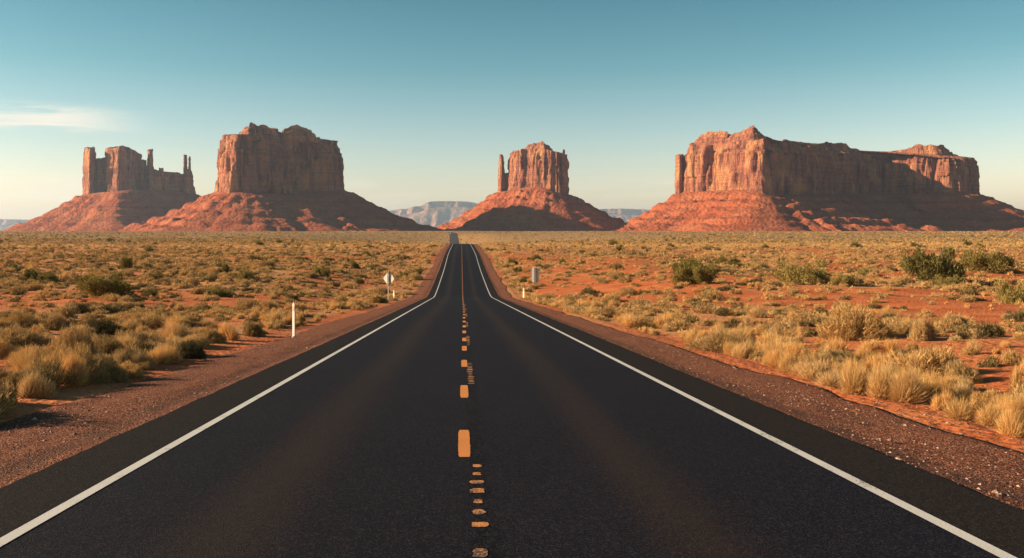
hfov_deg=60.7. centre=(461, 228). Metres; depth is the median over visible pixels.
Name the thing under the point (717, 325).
bunchgrass
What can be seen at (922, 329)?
sagebrush
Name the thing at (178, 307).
bunchgrass
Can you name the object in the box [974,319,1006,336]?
sagebrush
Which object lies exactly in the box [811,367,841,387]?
bunchgrass
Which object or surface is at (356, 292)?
sagebrush
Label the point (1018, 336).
sagebrush
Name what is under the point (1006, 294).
greasewood bush
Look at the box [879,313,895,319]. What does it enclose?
sagebrush
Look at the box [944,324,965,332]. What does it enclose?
sagebrush
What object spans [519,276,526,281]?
dark bush
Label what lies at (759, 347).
bunchgrass
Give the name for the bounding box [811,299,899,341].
sagebrush
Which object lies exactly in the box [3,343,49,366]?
sagebrush
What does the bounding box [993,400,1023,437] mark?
bunchgrass
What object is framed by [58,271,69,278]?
bunchgrass
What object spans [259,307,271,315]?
sagebrush
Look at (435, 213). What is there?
mesa
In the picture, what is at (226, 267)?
bush
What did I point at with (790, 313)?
bunchgrass
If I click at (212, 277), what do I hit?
sagebrush
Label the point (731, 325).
sagebrush
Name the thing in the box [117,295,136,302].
sagebrush
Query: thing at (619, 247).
dark bush
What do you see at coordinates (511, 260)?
dark bush
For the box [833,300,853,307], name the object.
sagebrush
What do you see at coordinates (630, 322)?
bunchgrass
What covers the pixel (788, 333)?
sagebrush
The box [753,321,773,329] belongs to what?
sagebrush
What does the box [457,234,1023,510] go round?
gravel shoulder
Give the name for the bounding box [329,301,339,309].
bunchgrass
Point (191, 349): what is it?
sagebrush
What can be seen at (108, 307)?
sagebrush
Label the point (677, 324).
dry grass
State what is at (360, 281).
greasewood bush
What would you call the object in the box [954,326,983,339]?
sagebrush
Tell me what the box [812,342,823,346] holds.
bunchgrass
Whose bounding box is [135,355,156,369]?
sagebrush
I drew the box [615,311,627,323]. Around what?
bunchgrass
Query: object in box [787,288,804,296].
sagebrush
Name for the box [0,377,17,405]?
sagebrush
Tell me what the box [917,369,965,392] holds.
bunchgrass
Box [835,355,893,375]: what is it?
bunchgrass
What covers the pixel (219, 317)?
sagebrush
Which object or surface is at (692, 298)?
sagebrush
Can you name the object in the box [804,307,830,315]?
sagebrush
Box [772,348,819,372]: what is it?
bunchgrass
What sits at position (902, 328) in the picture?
sagebrush
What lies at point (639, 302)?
sagebrush
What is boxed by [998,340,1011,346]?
bunchgrass
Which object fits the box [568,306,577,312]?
sagebrush
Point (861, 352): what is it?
bunchgrass
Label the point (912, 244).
dark bush
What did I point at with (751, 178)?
mesa
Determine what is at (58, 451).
gravel shoulder
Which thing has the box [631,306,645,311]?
sagebrush
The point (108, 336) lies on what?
sagebrush
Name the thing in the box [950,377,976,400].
bunchgrass
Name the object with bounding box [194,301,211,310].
sagebrush
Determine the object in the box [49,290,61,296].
sagebrush
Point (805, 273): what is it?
greasewood bush
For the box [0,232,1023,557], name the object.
road
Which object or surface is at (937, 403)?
bunchgrass
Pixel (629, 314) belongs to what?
bunchgrass
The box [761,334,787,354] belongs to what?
bunchgrass
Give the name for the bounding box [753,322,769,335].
bunchgrass
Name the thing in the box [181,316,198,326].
sagebrush
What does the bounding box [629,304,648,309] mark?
sagebrush
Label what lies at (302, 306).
sagebrush
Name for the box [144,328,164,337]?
sagebrush
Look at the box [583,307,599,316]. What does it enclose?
sagebrush
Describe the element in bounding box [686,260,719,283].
bush
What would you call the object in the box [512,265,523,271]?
dark bush
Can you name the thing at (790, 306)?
sagebrush
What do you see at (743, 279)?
bunchgrass
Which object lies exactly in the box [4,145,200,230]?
butte
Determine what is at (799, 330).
bunchgrass
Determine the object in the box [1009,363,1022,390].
bunchgrass
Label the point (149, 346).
sagebrush
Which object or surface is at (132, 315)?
sagebrush
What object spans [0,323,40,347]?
sagebrush
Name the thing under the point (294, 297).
sagebrush
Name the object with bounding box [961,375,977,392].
bunchgrass
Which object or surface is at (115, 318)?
sagebrush
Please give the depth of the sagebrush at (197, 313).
40.09 m
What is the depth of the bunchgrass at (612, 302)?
61.80 m
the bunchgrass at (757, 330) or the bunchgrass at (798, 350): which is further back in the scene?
the bunchgrass at (757, 330)
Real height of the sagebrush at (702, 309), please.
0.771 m
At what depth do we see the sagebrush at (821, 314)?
43.62 m
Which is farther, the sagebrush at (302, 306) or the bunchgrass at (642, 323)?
the sagebrush at (302, 306)
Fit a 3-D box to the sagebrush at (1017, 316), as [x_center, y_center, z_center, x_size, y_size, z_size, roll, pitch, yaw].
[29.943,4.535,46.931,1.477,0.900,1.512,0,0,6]
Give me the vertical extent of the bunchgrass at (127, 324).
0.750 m
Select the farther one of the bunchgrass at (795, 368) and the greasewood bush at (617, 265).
the greasewood bush at (617, 265)
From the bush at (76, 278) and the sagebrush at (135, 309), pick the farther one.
the bush at (76, 278)
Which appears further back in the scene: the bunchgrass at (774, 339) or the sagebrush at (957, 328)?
the sagebrush at (957, 328)
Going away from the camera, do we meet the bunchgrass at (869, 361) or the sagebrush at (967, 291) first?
the bunchgrass at (869, 361)
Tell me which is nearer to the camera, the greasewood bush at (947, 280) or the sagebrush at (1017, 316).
the sagebrush at (1017, 316)
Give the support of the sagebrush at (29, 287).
on the ground at (997, 378)
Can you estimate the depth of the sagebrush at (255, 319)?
39.08 m
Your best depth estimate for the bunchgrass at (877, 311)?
54.88 m
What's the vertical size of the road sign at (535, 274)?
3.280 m
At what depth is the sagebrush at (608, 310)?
51.45 m
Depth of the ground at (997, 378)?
88.83 m
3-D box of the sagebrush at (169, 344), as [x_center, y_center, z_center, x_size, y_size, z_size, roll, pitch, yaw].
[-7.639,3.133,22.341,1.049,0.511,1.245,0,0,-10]
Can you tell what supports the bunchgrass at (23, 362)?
on the ground at (997, 378)
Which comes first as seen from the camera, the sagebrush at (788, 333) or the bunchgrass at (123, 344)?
the bunchgrass at (123, 344)
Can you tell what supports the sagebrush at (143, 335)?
on the ground at (997, 378)
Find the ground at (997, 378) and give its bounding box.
[0,230,1023,452]
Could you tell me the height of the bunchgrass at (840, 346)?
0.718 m
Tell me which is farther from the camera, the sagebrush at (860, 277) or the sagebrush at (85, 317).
the sagebrush at (860, 277)
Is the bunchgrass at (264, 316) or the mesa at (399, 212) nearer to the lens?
the bunchgrass at (264, 316)
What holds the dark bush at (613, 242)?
on the ground at (997, 378)
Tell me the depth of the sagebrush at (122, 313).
45.60 m
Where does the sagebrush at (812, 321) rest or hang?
on the ground at (997, 378)
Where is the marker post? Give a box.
[292,303,295,336]
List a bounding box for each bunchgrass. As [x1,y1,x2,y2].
[7,336,59,371]
[16,367,59,398]
[24,263,37,269]
[56,343,97,386]
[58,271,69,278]
[106,334,136,351]
[112,350,147,364]
[114,332,147,349]
[118,317,141,332]
[133,324,147,332]
[143,341,185,364]
[145,352,158,366]
[154,317,194,340]
[159,311,186,329]
[167,328,176,339]
[172,302,182,309]
[195,318,210,326]
[200,293,211,300]
[216,316,243,340]
[235,313,244,318]
[248,304,260,318]
[260,313,269,320]
[264,321,272,328]
[266,308,285,321]
[271,324,279,329]
[282,312,296,324]
[295,310,302,319]
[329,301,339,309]
[345,300,354,308]
[555,297,569,304]
[591,299,604,307]
[606,299,619,307]
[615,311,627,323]
[618,311,642,324]
[619,311,642,328]
[638,318,649,327]
[640,327,650,332]
[648,327,659,334]
[651,309,675,328]
[662,322,673,331]
[683,325,711,337]
[683,327,744,352]
[683,331,699,344]
[709,324,726,334]
[710,319,726,330]
[715,326,758,343]
[718,331,738,352]
[721,338,735,354]
[730,337,752,358]
[739,277,749,282]
[742,313,756,324]
[742,338,756,348]
[744,326,756,338]
[745,304,769,317]
[748,340,767,353]
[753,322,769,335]
[757,330,799,345]
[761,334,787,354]
[761,346,788,366]
[764,324,781,339]
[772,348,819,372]
[778,337,816,357]
[787,309,800,317]
[787,354,838,375]
[788,330,803,342]
[795,325,805,333]
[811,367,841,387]
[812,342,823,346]
[820,335,853,352]
[828,359,844,370]
[832,302,874,313]
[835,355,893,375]
[836,359,896,399]
[852,339,882,359]
[852,364,869,380]
[855,336,902,355]
[856,345,891,368]
[868,339,880,349]
[870,307,879,312]
[870,361,924,379]
[875,361,935,404]
[879,305,895,315]
[879,343,966,378]
[886,367,928,379]
[891,374,943,399]
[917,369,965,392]
[928,374,957,395]
[929,385,952,410]
[938,392,1011,426]
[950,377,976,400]
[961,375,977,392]
[962,336,983,353]
[990,348,1001,353]
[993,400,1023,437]
[995,389,1023,407]
[995,392,1023,418]
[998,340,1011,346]
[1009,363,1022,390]
[1019,359,1023,375]
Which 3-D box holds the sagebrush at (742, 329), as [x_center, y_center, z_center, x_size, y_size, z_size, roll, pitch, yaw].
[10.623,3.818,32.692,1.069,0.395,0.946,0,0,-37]
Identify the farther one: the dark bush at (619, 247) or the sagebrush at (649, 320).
the dark bush at (619, 247)
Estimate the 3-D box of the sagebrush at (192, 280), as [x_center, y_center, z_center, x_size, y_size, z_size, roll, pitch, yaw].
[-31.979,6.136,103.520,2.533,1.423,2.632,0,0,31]
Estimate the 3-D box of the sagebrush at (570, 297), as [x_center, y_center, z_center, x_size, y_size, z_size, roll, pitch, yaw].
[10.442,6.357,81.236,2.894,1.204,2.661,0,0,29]
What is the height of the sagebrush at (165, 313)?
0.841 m
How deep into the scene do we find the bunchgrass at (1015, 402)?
13.45 m
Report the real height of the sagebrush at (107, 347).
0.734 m
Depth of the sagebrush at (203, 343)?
26.30 m
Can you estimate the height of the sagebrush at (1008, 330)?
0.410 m
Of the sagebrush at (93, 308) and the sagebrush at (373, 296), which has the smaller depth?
the sagebrush at (93, 308)
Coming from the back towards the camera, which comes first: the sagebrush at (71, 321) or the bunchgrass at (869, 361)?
the sagebrush at (71, 321)
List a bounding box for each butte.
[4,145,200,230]
[118,122,444,230]
[436,141,626,230]
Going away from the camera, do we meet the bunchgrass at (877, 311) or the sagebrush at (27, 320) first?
the sagebrush at (27, 320)
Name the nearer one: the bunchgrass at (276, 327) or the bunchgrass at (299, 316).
the bunchgrass at (276, 327)
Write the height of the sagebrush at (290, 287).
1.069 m
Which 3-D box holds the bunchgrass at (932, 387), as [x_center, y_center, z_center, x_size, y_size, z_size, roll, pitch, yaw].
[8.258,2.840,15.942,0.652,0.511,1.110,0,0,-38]
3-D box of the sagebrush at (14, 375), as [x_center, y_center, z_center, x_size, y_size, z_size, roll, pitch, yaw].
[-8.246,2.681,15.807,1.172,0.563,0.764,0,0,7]
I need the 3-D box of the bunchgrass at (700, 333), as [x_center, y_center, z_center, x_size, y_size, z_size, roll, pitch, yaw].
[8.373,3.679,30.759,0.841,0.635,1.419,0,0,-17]
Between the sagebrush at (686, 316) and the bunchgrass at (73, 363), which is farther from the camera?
the sagebrush at (686, 316)
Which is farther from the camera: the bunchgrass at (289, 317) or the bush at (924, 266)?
the bush at (924, 266)
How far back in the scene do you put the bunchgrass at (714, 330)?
29.77 m
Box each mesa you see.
[0,219,28,229]
[390,208,408,215]
[401,201,477,226]
[599,208,648,222]
[614,125,1023,230]
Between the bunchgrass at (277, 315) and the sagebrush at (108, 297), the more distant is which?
the sagebrush at (108, 297)
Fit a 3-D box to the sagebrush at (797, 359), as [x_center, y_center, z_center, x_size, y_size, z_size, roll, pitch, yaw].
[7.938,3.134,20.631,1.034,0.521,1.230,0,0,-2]
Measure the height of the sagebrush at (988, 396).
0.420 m
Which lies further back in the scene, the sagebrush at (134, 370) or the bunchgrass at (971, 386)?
the sagebrush at (134, 370)
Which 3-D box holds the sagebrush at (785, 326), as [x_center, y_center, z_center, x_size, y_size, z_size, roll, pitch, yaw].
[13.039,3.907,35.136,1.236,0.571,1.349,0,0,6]
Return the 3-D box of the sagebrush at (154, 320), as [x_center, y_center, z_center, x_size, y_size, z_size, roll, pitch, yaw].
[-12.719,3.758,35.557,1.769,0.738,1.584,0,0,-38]
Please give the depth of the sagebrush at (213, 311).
48.32 m
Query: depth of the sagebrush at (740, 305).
60.03 m
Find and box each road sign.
[383,271,393,301]
[532,267,538,283]
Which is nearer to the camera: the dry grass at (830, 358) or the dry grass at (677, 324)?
the dry grass at (830, 358)
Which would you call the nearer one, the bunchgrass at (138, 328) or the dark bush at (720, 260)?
the bunchgrass at (138, 328)
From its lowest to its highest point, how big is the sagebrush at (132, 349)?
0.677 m
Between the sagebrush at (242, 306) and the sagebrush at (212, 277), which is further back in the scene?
the sagebrush at (212, 277)
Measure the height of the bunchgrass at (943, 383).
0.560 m
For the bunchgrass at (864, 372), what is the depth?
18.10 m
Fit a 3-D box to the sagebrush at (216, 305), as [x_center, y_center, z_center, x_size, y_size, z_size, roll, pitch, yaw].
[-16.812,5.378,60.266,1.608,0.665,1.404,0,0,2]
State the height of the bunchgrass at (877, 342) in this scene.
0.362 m
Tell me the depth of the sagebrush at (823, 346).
24.86 m
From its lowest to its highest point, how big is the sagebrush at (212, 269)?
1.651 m
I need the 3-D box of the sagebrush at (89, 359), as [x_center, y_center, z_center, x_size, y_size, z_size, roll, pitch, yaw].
[-7.812,2.648,17.720,1.466,0.887,1.316,0,0,7]
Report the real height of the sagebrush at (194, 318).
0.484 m
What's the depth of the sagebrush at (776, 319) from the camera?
40.22 m
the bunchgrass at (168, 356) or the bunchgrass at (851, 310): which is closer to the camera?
the bunchgrass at (168, 356)
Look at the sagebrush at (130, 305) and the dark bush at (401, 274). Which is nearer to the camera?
the sagebrush at (130, 305)
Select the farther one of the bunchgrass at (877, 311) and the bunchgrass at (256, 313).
the bunchgrass at (877, 311)
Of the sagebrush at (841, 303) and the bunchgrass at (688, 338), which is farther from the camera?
the sagebrush at (841, 303)
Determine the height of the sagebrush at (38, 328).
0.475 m
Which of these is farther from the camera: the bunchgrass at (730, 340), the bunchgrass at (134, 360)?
the bunchgrass at (730, 340)
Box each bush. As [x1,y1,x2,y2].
[8,262,18,268]
[17,266,39,281]
[36,271,59,281]
[74,269,89,285]
[75,272,135,296]
[119,251,136,268]
[144,245,152,251]
[151,268,163,278]
[204,284,235,296]
[218,261,233,272]
[237,268,254,279]
[312,262,330,276]
[349,258,359,268]
[354,277,364,283]
[399,270,411,277]
[413,267,422,273]
[507,257,517,264]
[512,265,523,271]
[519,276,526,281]
[608,238,618,244]
[613,262,624,269]
[616,242,624,250]
[670,257,702,284]
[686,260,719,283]
[714,255,725,264]
[726,255,739,265]
[771,258,829,283]
[829,274,857,285]
[850,240,862,246]
[857,267,872,274]
[910,241,919,246]
[930,274,960,286]
[963,240,972,245]
[991,277,1023,303]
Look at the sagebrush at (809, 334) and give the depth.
32.02 m
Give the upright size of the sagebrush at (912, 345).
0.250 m
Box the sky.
[0,0,1023,219]
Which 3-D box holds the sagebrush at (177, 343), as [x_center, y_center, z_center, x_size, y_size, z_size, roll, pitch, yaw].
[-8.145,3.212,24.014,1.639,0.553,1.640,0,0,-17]
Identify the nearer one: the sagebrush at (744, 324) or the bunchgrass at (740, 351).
the bunchgrass at (740, 351)
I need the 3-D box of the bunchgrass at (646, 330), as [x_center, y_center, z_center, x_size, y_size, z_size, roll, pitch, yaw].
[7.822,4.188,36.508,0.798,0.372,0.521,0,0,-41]
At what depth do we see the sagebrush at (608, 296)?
84.73 m
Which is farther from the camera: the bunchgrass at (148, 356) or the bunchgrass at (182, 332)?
the bunchgrass at (182, 332)
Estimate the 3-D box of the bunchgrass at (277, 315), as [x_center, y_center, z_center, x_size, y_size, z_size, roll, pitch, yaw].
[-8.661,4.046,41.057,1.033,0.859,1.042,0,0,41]
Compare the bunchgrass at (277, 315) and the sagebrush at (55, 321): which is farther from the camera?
the bunchgrass at (277, 315)
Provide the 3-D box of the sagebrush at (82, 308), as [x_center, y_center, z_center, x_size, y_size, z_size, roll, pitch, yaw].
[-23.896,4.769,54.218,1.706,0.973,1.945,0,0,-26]
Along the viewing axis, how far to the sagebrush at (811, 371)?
18.64 m
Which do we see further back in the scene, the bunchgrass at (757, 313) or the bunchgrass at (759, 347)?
the bunchgrass at (757, 313)
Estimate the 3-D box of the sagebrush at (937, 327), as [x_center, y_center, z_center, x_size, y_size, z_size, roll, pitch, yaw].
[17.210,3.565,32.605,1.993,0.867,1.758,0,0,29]
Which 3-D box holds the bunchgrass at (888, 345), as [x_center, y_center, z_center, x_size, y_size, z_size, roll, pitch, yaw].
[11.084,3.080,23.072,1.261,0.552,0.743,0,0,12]
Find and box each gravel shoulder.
[0,233,449,487]
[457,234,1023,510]
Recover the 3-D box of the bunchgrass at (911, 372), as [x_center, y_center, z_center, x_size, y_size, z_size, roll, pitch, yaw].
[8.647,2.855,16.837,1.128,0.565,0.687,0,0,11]
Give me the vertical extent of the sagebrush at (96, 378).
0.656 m
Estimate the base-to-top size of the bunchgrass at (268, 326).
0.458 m
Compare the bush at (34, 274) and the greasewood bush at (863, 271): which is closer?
the bush at (34, 274)
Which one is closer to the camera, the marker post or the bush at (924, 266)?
the marker post
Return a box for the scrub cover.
[0,230,1023,420]
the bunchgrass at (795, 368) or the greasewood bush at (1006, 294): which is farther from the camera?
the greasewood bush at (1006, 294)
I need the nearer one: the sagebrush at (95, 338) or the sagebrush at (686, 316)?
the sagebrush at (95, 338)
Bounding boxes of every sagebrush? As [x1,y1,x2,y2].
[0,309,22,319]
[0,319,16,327]
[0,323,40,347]
[0,337,21,359]
[0,355,79,393]
[0,365,33,392]
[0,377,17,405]
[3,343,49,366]
[4,310,42,328]
[6,284,27,292]
[14,307,35,312]
[18,281,45,290]
[21,328,56,348]
[29,324,50,334]
[34,310,50,318]
[35,312,69,330]
[41,320,101,356]
[45,341,107,380]
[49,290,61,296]
[51,300,79,318]
[59,325,98,336]
[64,317,78,325]
[67,299,91,313]
[79,312,97,320]
[83,315,127,334]
[84,351,127,383]
[89,305,104,312]
[89,312,105,318]
[90,353,119,364]
[91,335,105,341]
[95,332,124,355]
[96,331,114,339]
[99,302,121,312]
[102,293,126,301]
[107,314,121,323]
[109,365,129,382]
[114,359,144,378]
[115,310,132,316]
[115,326,167,346]
[116,303,135,309]
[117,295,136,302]
[117,342,144,359]
[118,300,142,306]
[119,311,144,321]
[129,296,144,302]
[129,313,165,328]
[131,308,148,313]
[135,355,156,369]
[136,339,156,352]
[140,337,186,349]
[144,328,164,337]
[147,343,182,359]
[149,309,163,315]
[153,309,173,318]
[178,339,207,358]
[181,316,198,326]
[181,334,209,348]
[182,275,201,285]
[183,312,203,320]
[184,304,200,312]
[186,315,201,321]
[187,326,208,333]
[187,331,210,344]
[191,285,209,293]
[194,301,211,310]
[195,327,227,343]
[203,264,219,274]
[203,271,218,281]
[204,323,219,329]
[206,307,227,315]
[210,303,224,308]
[212,312,228,321]
[230,296,262,312]
[242,308,252,314]
[242,320,266,336]
[244,316,259,323]
[252,304,267,312]
[257,300,273,308]
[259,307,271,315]
[283,284,295,290]
[283,292,299,300]
[283,301,307,311]
[342,290,360,294]
[367,292,388,302]
[375,284,389,293]
[560,291,585,301]
[563,303,587,311]
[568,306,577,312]
[578,286,599,295]
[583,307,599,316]
[597,304,618,317]
[600,291,621,301]
[612,307,636,317]
[618,286,636,296]
[618,300,631,309]
[629,296,649,306]
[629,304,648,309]
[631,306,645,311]
[638,316,654,323]
[657,300,678,309]
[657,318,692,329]
[672,311,701,321]
[686,296,701,303]
[690,303,716,313]
[694,288,724,300]
[694,317,714,325]
[717,320,737,327]
[731,301,744,308]
[732,326,755,334]
[736,321,752,328]
[748,349,764,359]
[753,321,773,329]
[771,320,797,331]
[772,315,799,325]
[774,318,800,328]
[776,352,810,368]
[779,304,797,309]
[780,329,797,336]
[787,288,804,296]
[789,310,815,320]
[795,319,809,326]
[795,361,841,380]
[802,314,827,326]
[803,329,823,336]
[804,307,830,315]
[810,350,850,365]
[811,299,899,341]
[812,309,829,317]
[816,341,847,352]
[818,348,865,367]
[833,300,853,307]
[854,274,863,282]
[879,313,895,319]
[880,312,903,322]
[882,317,895,327]
[888,319,940,333]
[893,346,933,359]
[894,275,914,282]
[895,314,951,333]
[904,341,919,350]
[907,315,936,340]
[935,312,968,329]
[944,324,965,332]
[944,358,983,383]
[950,320,976,329]
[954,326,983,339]
[955,280,973,288]
[958,287,978,294]
[960,282,975,290]
[970,385,1019,410]
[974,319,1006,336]
[976,354,1002,367]
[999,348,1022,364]
[1001,305,1023,321]
[1001,327,1014,332]
[1010,331,1023,339]
[1013,322,1023,327]
[1015,324,1023,332]
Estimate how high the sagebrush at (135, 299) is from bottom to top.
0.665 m
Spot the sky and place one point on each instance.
(421, 101)
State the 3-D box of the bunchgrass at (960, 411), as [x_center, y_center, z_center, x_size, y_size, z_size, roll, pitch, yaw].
[7.712,2.700,13.084,0.633,0.450,1.079,0,0,-35]
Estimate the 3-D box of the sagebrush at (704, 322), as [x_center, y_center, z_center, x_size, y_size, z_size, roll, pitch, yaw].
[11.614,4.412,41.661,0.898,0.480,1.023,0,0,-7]
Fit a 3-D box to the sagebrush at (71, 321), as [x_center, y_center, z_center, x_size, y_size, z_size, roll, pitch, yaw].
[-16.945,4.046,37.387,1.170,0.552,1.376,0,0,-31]
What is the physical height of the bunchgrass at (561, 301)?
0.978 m
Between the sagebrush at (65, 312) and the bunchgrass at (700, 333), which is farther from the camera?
the sagebrush at (65, 312)
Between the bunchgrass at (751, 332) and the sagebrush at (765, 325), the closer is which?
the bunchgrass at (751, 332)
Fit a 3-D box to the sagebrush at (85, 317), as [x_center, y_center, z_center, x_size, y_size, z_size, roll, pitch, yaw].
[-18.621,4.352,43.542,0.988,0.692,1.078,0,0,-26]
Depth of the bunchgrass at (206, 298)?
73.32 m
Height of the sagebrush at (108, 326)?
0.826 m
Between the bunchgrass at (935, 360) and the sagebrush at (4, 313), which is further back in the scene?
the sagebrush at (4, 313)
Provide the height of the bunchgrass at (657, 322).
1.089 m
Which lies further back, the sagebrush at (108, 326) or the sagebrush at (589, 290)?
the sagebrush at (589, 290)
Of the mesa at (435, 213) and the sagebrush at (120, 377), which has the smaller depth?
the sagebrush at (120, 377)
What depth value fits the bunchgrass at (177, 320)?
34.95 m
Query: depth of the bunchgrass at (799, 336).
28.17 m
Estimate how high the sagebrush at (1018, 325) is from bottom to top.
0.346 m
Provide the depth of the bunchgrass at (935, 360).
18.48 m
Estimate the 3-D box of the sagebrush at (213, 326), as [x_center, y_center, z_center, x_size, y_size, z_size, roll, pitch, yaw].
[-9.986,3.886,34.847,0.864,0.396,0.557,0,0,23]
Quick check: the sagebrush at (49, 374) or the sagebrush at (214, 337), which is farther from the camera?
the sagebrush at (214, 337)
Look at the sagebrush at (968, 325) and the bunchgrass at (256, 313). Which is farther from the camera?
the bunchgrass at (256, 313)
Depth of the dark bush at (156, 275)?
121.09 m
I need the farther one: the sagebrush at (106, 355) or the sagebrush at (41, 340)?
the sagebrush at (41, 340)
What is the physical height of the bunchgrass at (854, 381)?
0.760 m
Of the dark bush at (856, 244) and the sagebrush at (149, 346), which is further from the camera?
the dark bush at (856, 244)
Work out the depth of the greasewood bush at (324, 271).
140.48 m
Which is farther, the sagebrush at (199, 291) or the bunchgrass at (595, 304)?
the sagebrush at (199, 291)
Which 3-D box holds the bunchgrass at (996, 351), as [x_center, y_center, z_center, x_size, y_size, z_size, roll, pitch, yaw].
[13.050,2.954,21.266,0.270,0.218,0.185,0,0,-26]
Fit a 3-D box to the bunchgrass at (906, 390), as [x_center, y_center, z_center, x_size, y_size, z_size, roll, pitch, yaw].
[7.771,2.650,15.337,1.020,0.868,0.863,0,0,-11]
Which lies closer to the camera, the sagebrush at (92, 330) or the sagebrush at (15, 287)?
the sagebrush at (92, 330)
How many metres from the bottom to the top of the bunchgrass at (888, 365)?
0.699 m
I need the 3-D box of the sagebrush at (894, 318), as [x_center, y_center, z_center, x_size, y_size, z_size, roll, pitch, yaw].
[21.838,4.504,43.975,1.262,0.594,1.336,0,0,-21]
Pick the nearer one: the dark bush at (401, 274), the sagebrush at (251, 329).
the sagebrush at (251, 329)
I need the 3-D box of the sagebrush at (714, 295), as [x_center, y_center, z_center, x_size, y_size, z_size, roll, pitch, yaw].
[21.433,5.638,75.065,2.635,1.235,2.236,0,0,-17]
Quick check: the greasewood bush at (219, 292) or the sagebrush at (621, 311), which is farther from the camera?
the greasewood bush at (219, 292)
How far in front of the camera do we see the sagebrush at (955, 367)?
17.39 m
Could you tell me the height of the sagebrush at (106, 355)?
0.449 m
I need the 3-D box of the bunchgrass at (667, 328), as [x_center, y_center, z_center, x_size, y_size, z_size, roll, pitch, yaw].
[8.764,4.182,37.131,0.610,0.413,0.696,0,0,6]
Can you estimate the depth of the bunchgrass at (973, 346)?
21.46 m
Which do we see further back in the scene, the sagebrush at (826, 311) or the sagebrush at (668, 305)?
the sagebrush at (668, 305)
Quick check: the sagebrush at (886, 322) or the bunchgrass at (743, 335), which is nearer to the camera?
the bunchgrass at (743, 335)
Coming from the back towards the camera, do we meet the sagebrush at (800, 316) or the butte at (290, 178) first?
the butte at (290, 178)
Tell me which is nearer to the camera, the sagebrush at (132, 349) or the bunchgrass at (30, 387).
the bunchgrass at (30, 387)
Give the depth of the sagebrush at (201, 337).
27.03 m
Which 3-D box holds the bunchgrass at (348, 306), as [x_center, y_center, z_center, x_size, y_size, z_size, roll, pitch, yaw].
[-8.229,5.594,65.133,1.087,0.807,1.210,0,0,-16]
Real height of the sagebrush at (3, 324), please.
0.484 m
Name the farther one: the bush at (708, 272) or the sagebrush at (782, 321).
the bush at (708, 272)
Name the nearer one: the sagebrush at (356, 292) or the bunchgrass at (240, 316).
the bunchgrass at (240, 316)
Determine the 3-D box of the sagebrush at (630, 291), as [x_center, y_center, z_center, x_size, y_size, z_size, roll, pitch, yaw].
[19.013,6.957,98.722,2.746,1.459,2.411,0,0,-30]
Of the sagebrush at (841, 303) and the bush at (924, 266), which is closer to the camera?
the sagebrush at (841, 303)
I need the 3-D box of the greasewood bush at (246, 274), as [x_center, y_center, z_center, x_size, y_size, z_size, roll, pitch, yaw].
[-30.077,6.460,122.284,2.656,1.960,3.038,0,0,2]
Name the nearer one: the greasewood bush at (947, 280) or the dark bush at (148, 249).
the greasewood bush at (947, 280)
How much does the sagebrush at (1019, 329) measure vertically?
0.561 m
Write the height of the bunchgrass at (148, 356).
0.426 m
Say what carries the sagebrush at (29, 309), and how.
on the ground at (997, 378)
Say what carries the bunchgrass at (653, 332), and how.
on the ground at (997, 378)
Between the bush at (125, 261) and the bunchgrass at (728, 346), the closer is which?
the bunchgrass at (728, 346)
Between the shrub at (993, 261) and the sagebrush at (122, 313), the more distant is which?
the shrub at (993, 261)
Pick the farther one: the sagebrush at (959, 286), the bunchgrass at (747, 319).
the sagebrush at (959, 286)
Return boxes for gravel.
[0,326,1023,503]
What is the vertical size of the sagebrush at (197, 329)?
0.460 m
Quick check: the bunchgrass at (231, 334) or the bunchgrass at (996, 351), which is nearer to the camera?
the bunchgrass at (996, 351)
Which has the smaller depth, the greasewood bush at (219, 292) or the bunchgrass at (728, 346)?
the bunchgrass at (728, 346)
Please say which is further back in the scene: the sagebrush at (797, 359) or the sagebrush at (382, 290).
the sagebrush at (382, 290)
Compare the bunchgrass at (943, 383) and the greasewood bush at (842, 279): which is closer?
the bunchgrass at (943, 383)
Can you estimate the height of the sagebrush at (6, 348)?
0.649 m
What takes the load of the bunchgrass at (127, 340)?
on the ground at (997, 378)
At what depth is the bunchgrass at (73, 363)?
16.89 m
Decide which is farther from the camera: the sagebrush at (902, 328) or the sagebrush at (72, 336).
the sagebrush at (902, 328)
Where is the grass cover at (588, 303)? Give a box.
[0,231,1023,390]
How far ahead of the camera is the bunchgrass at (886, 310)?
49.81 m

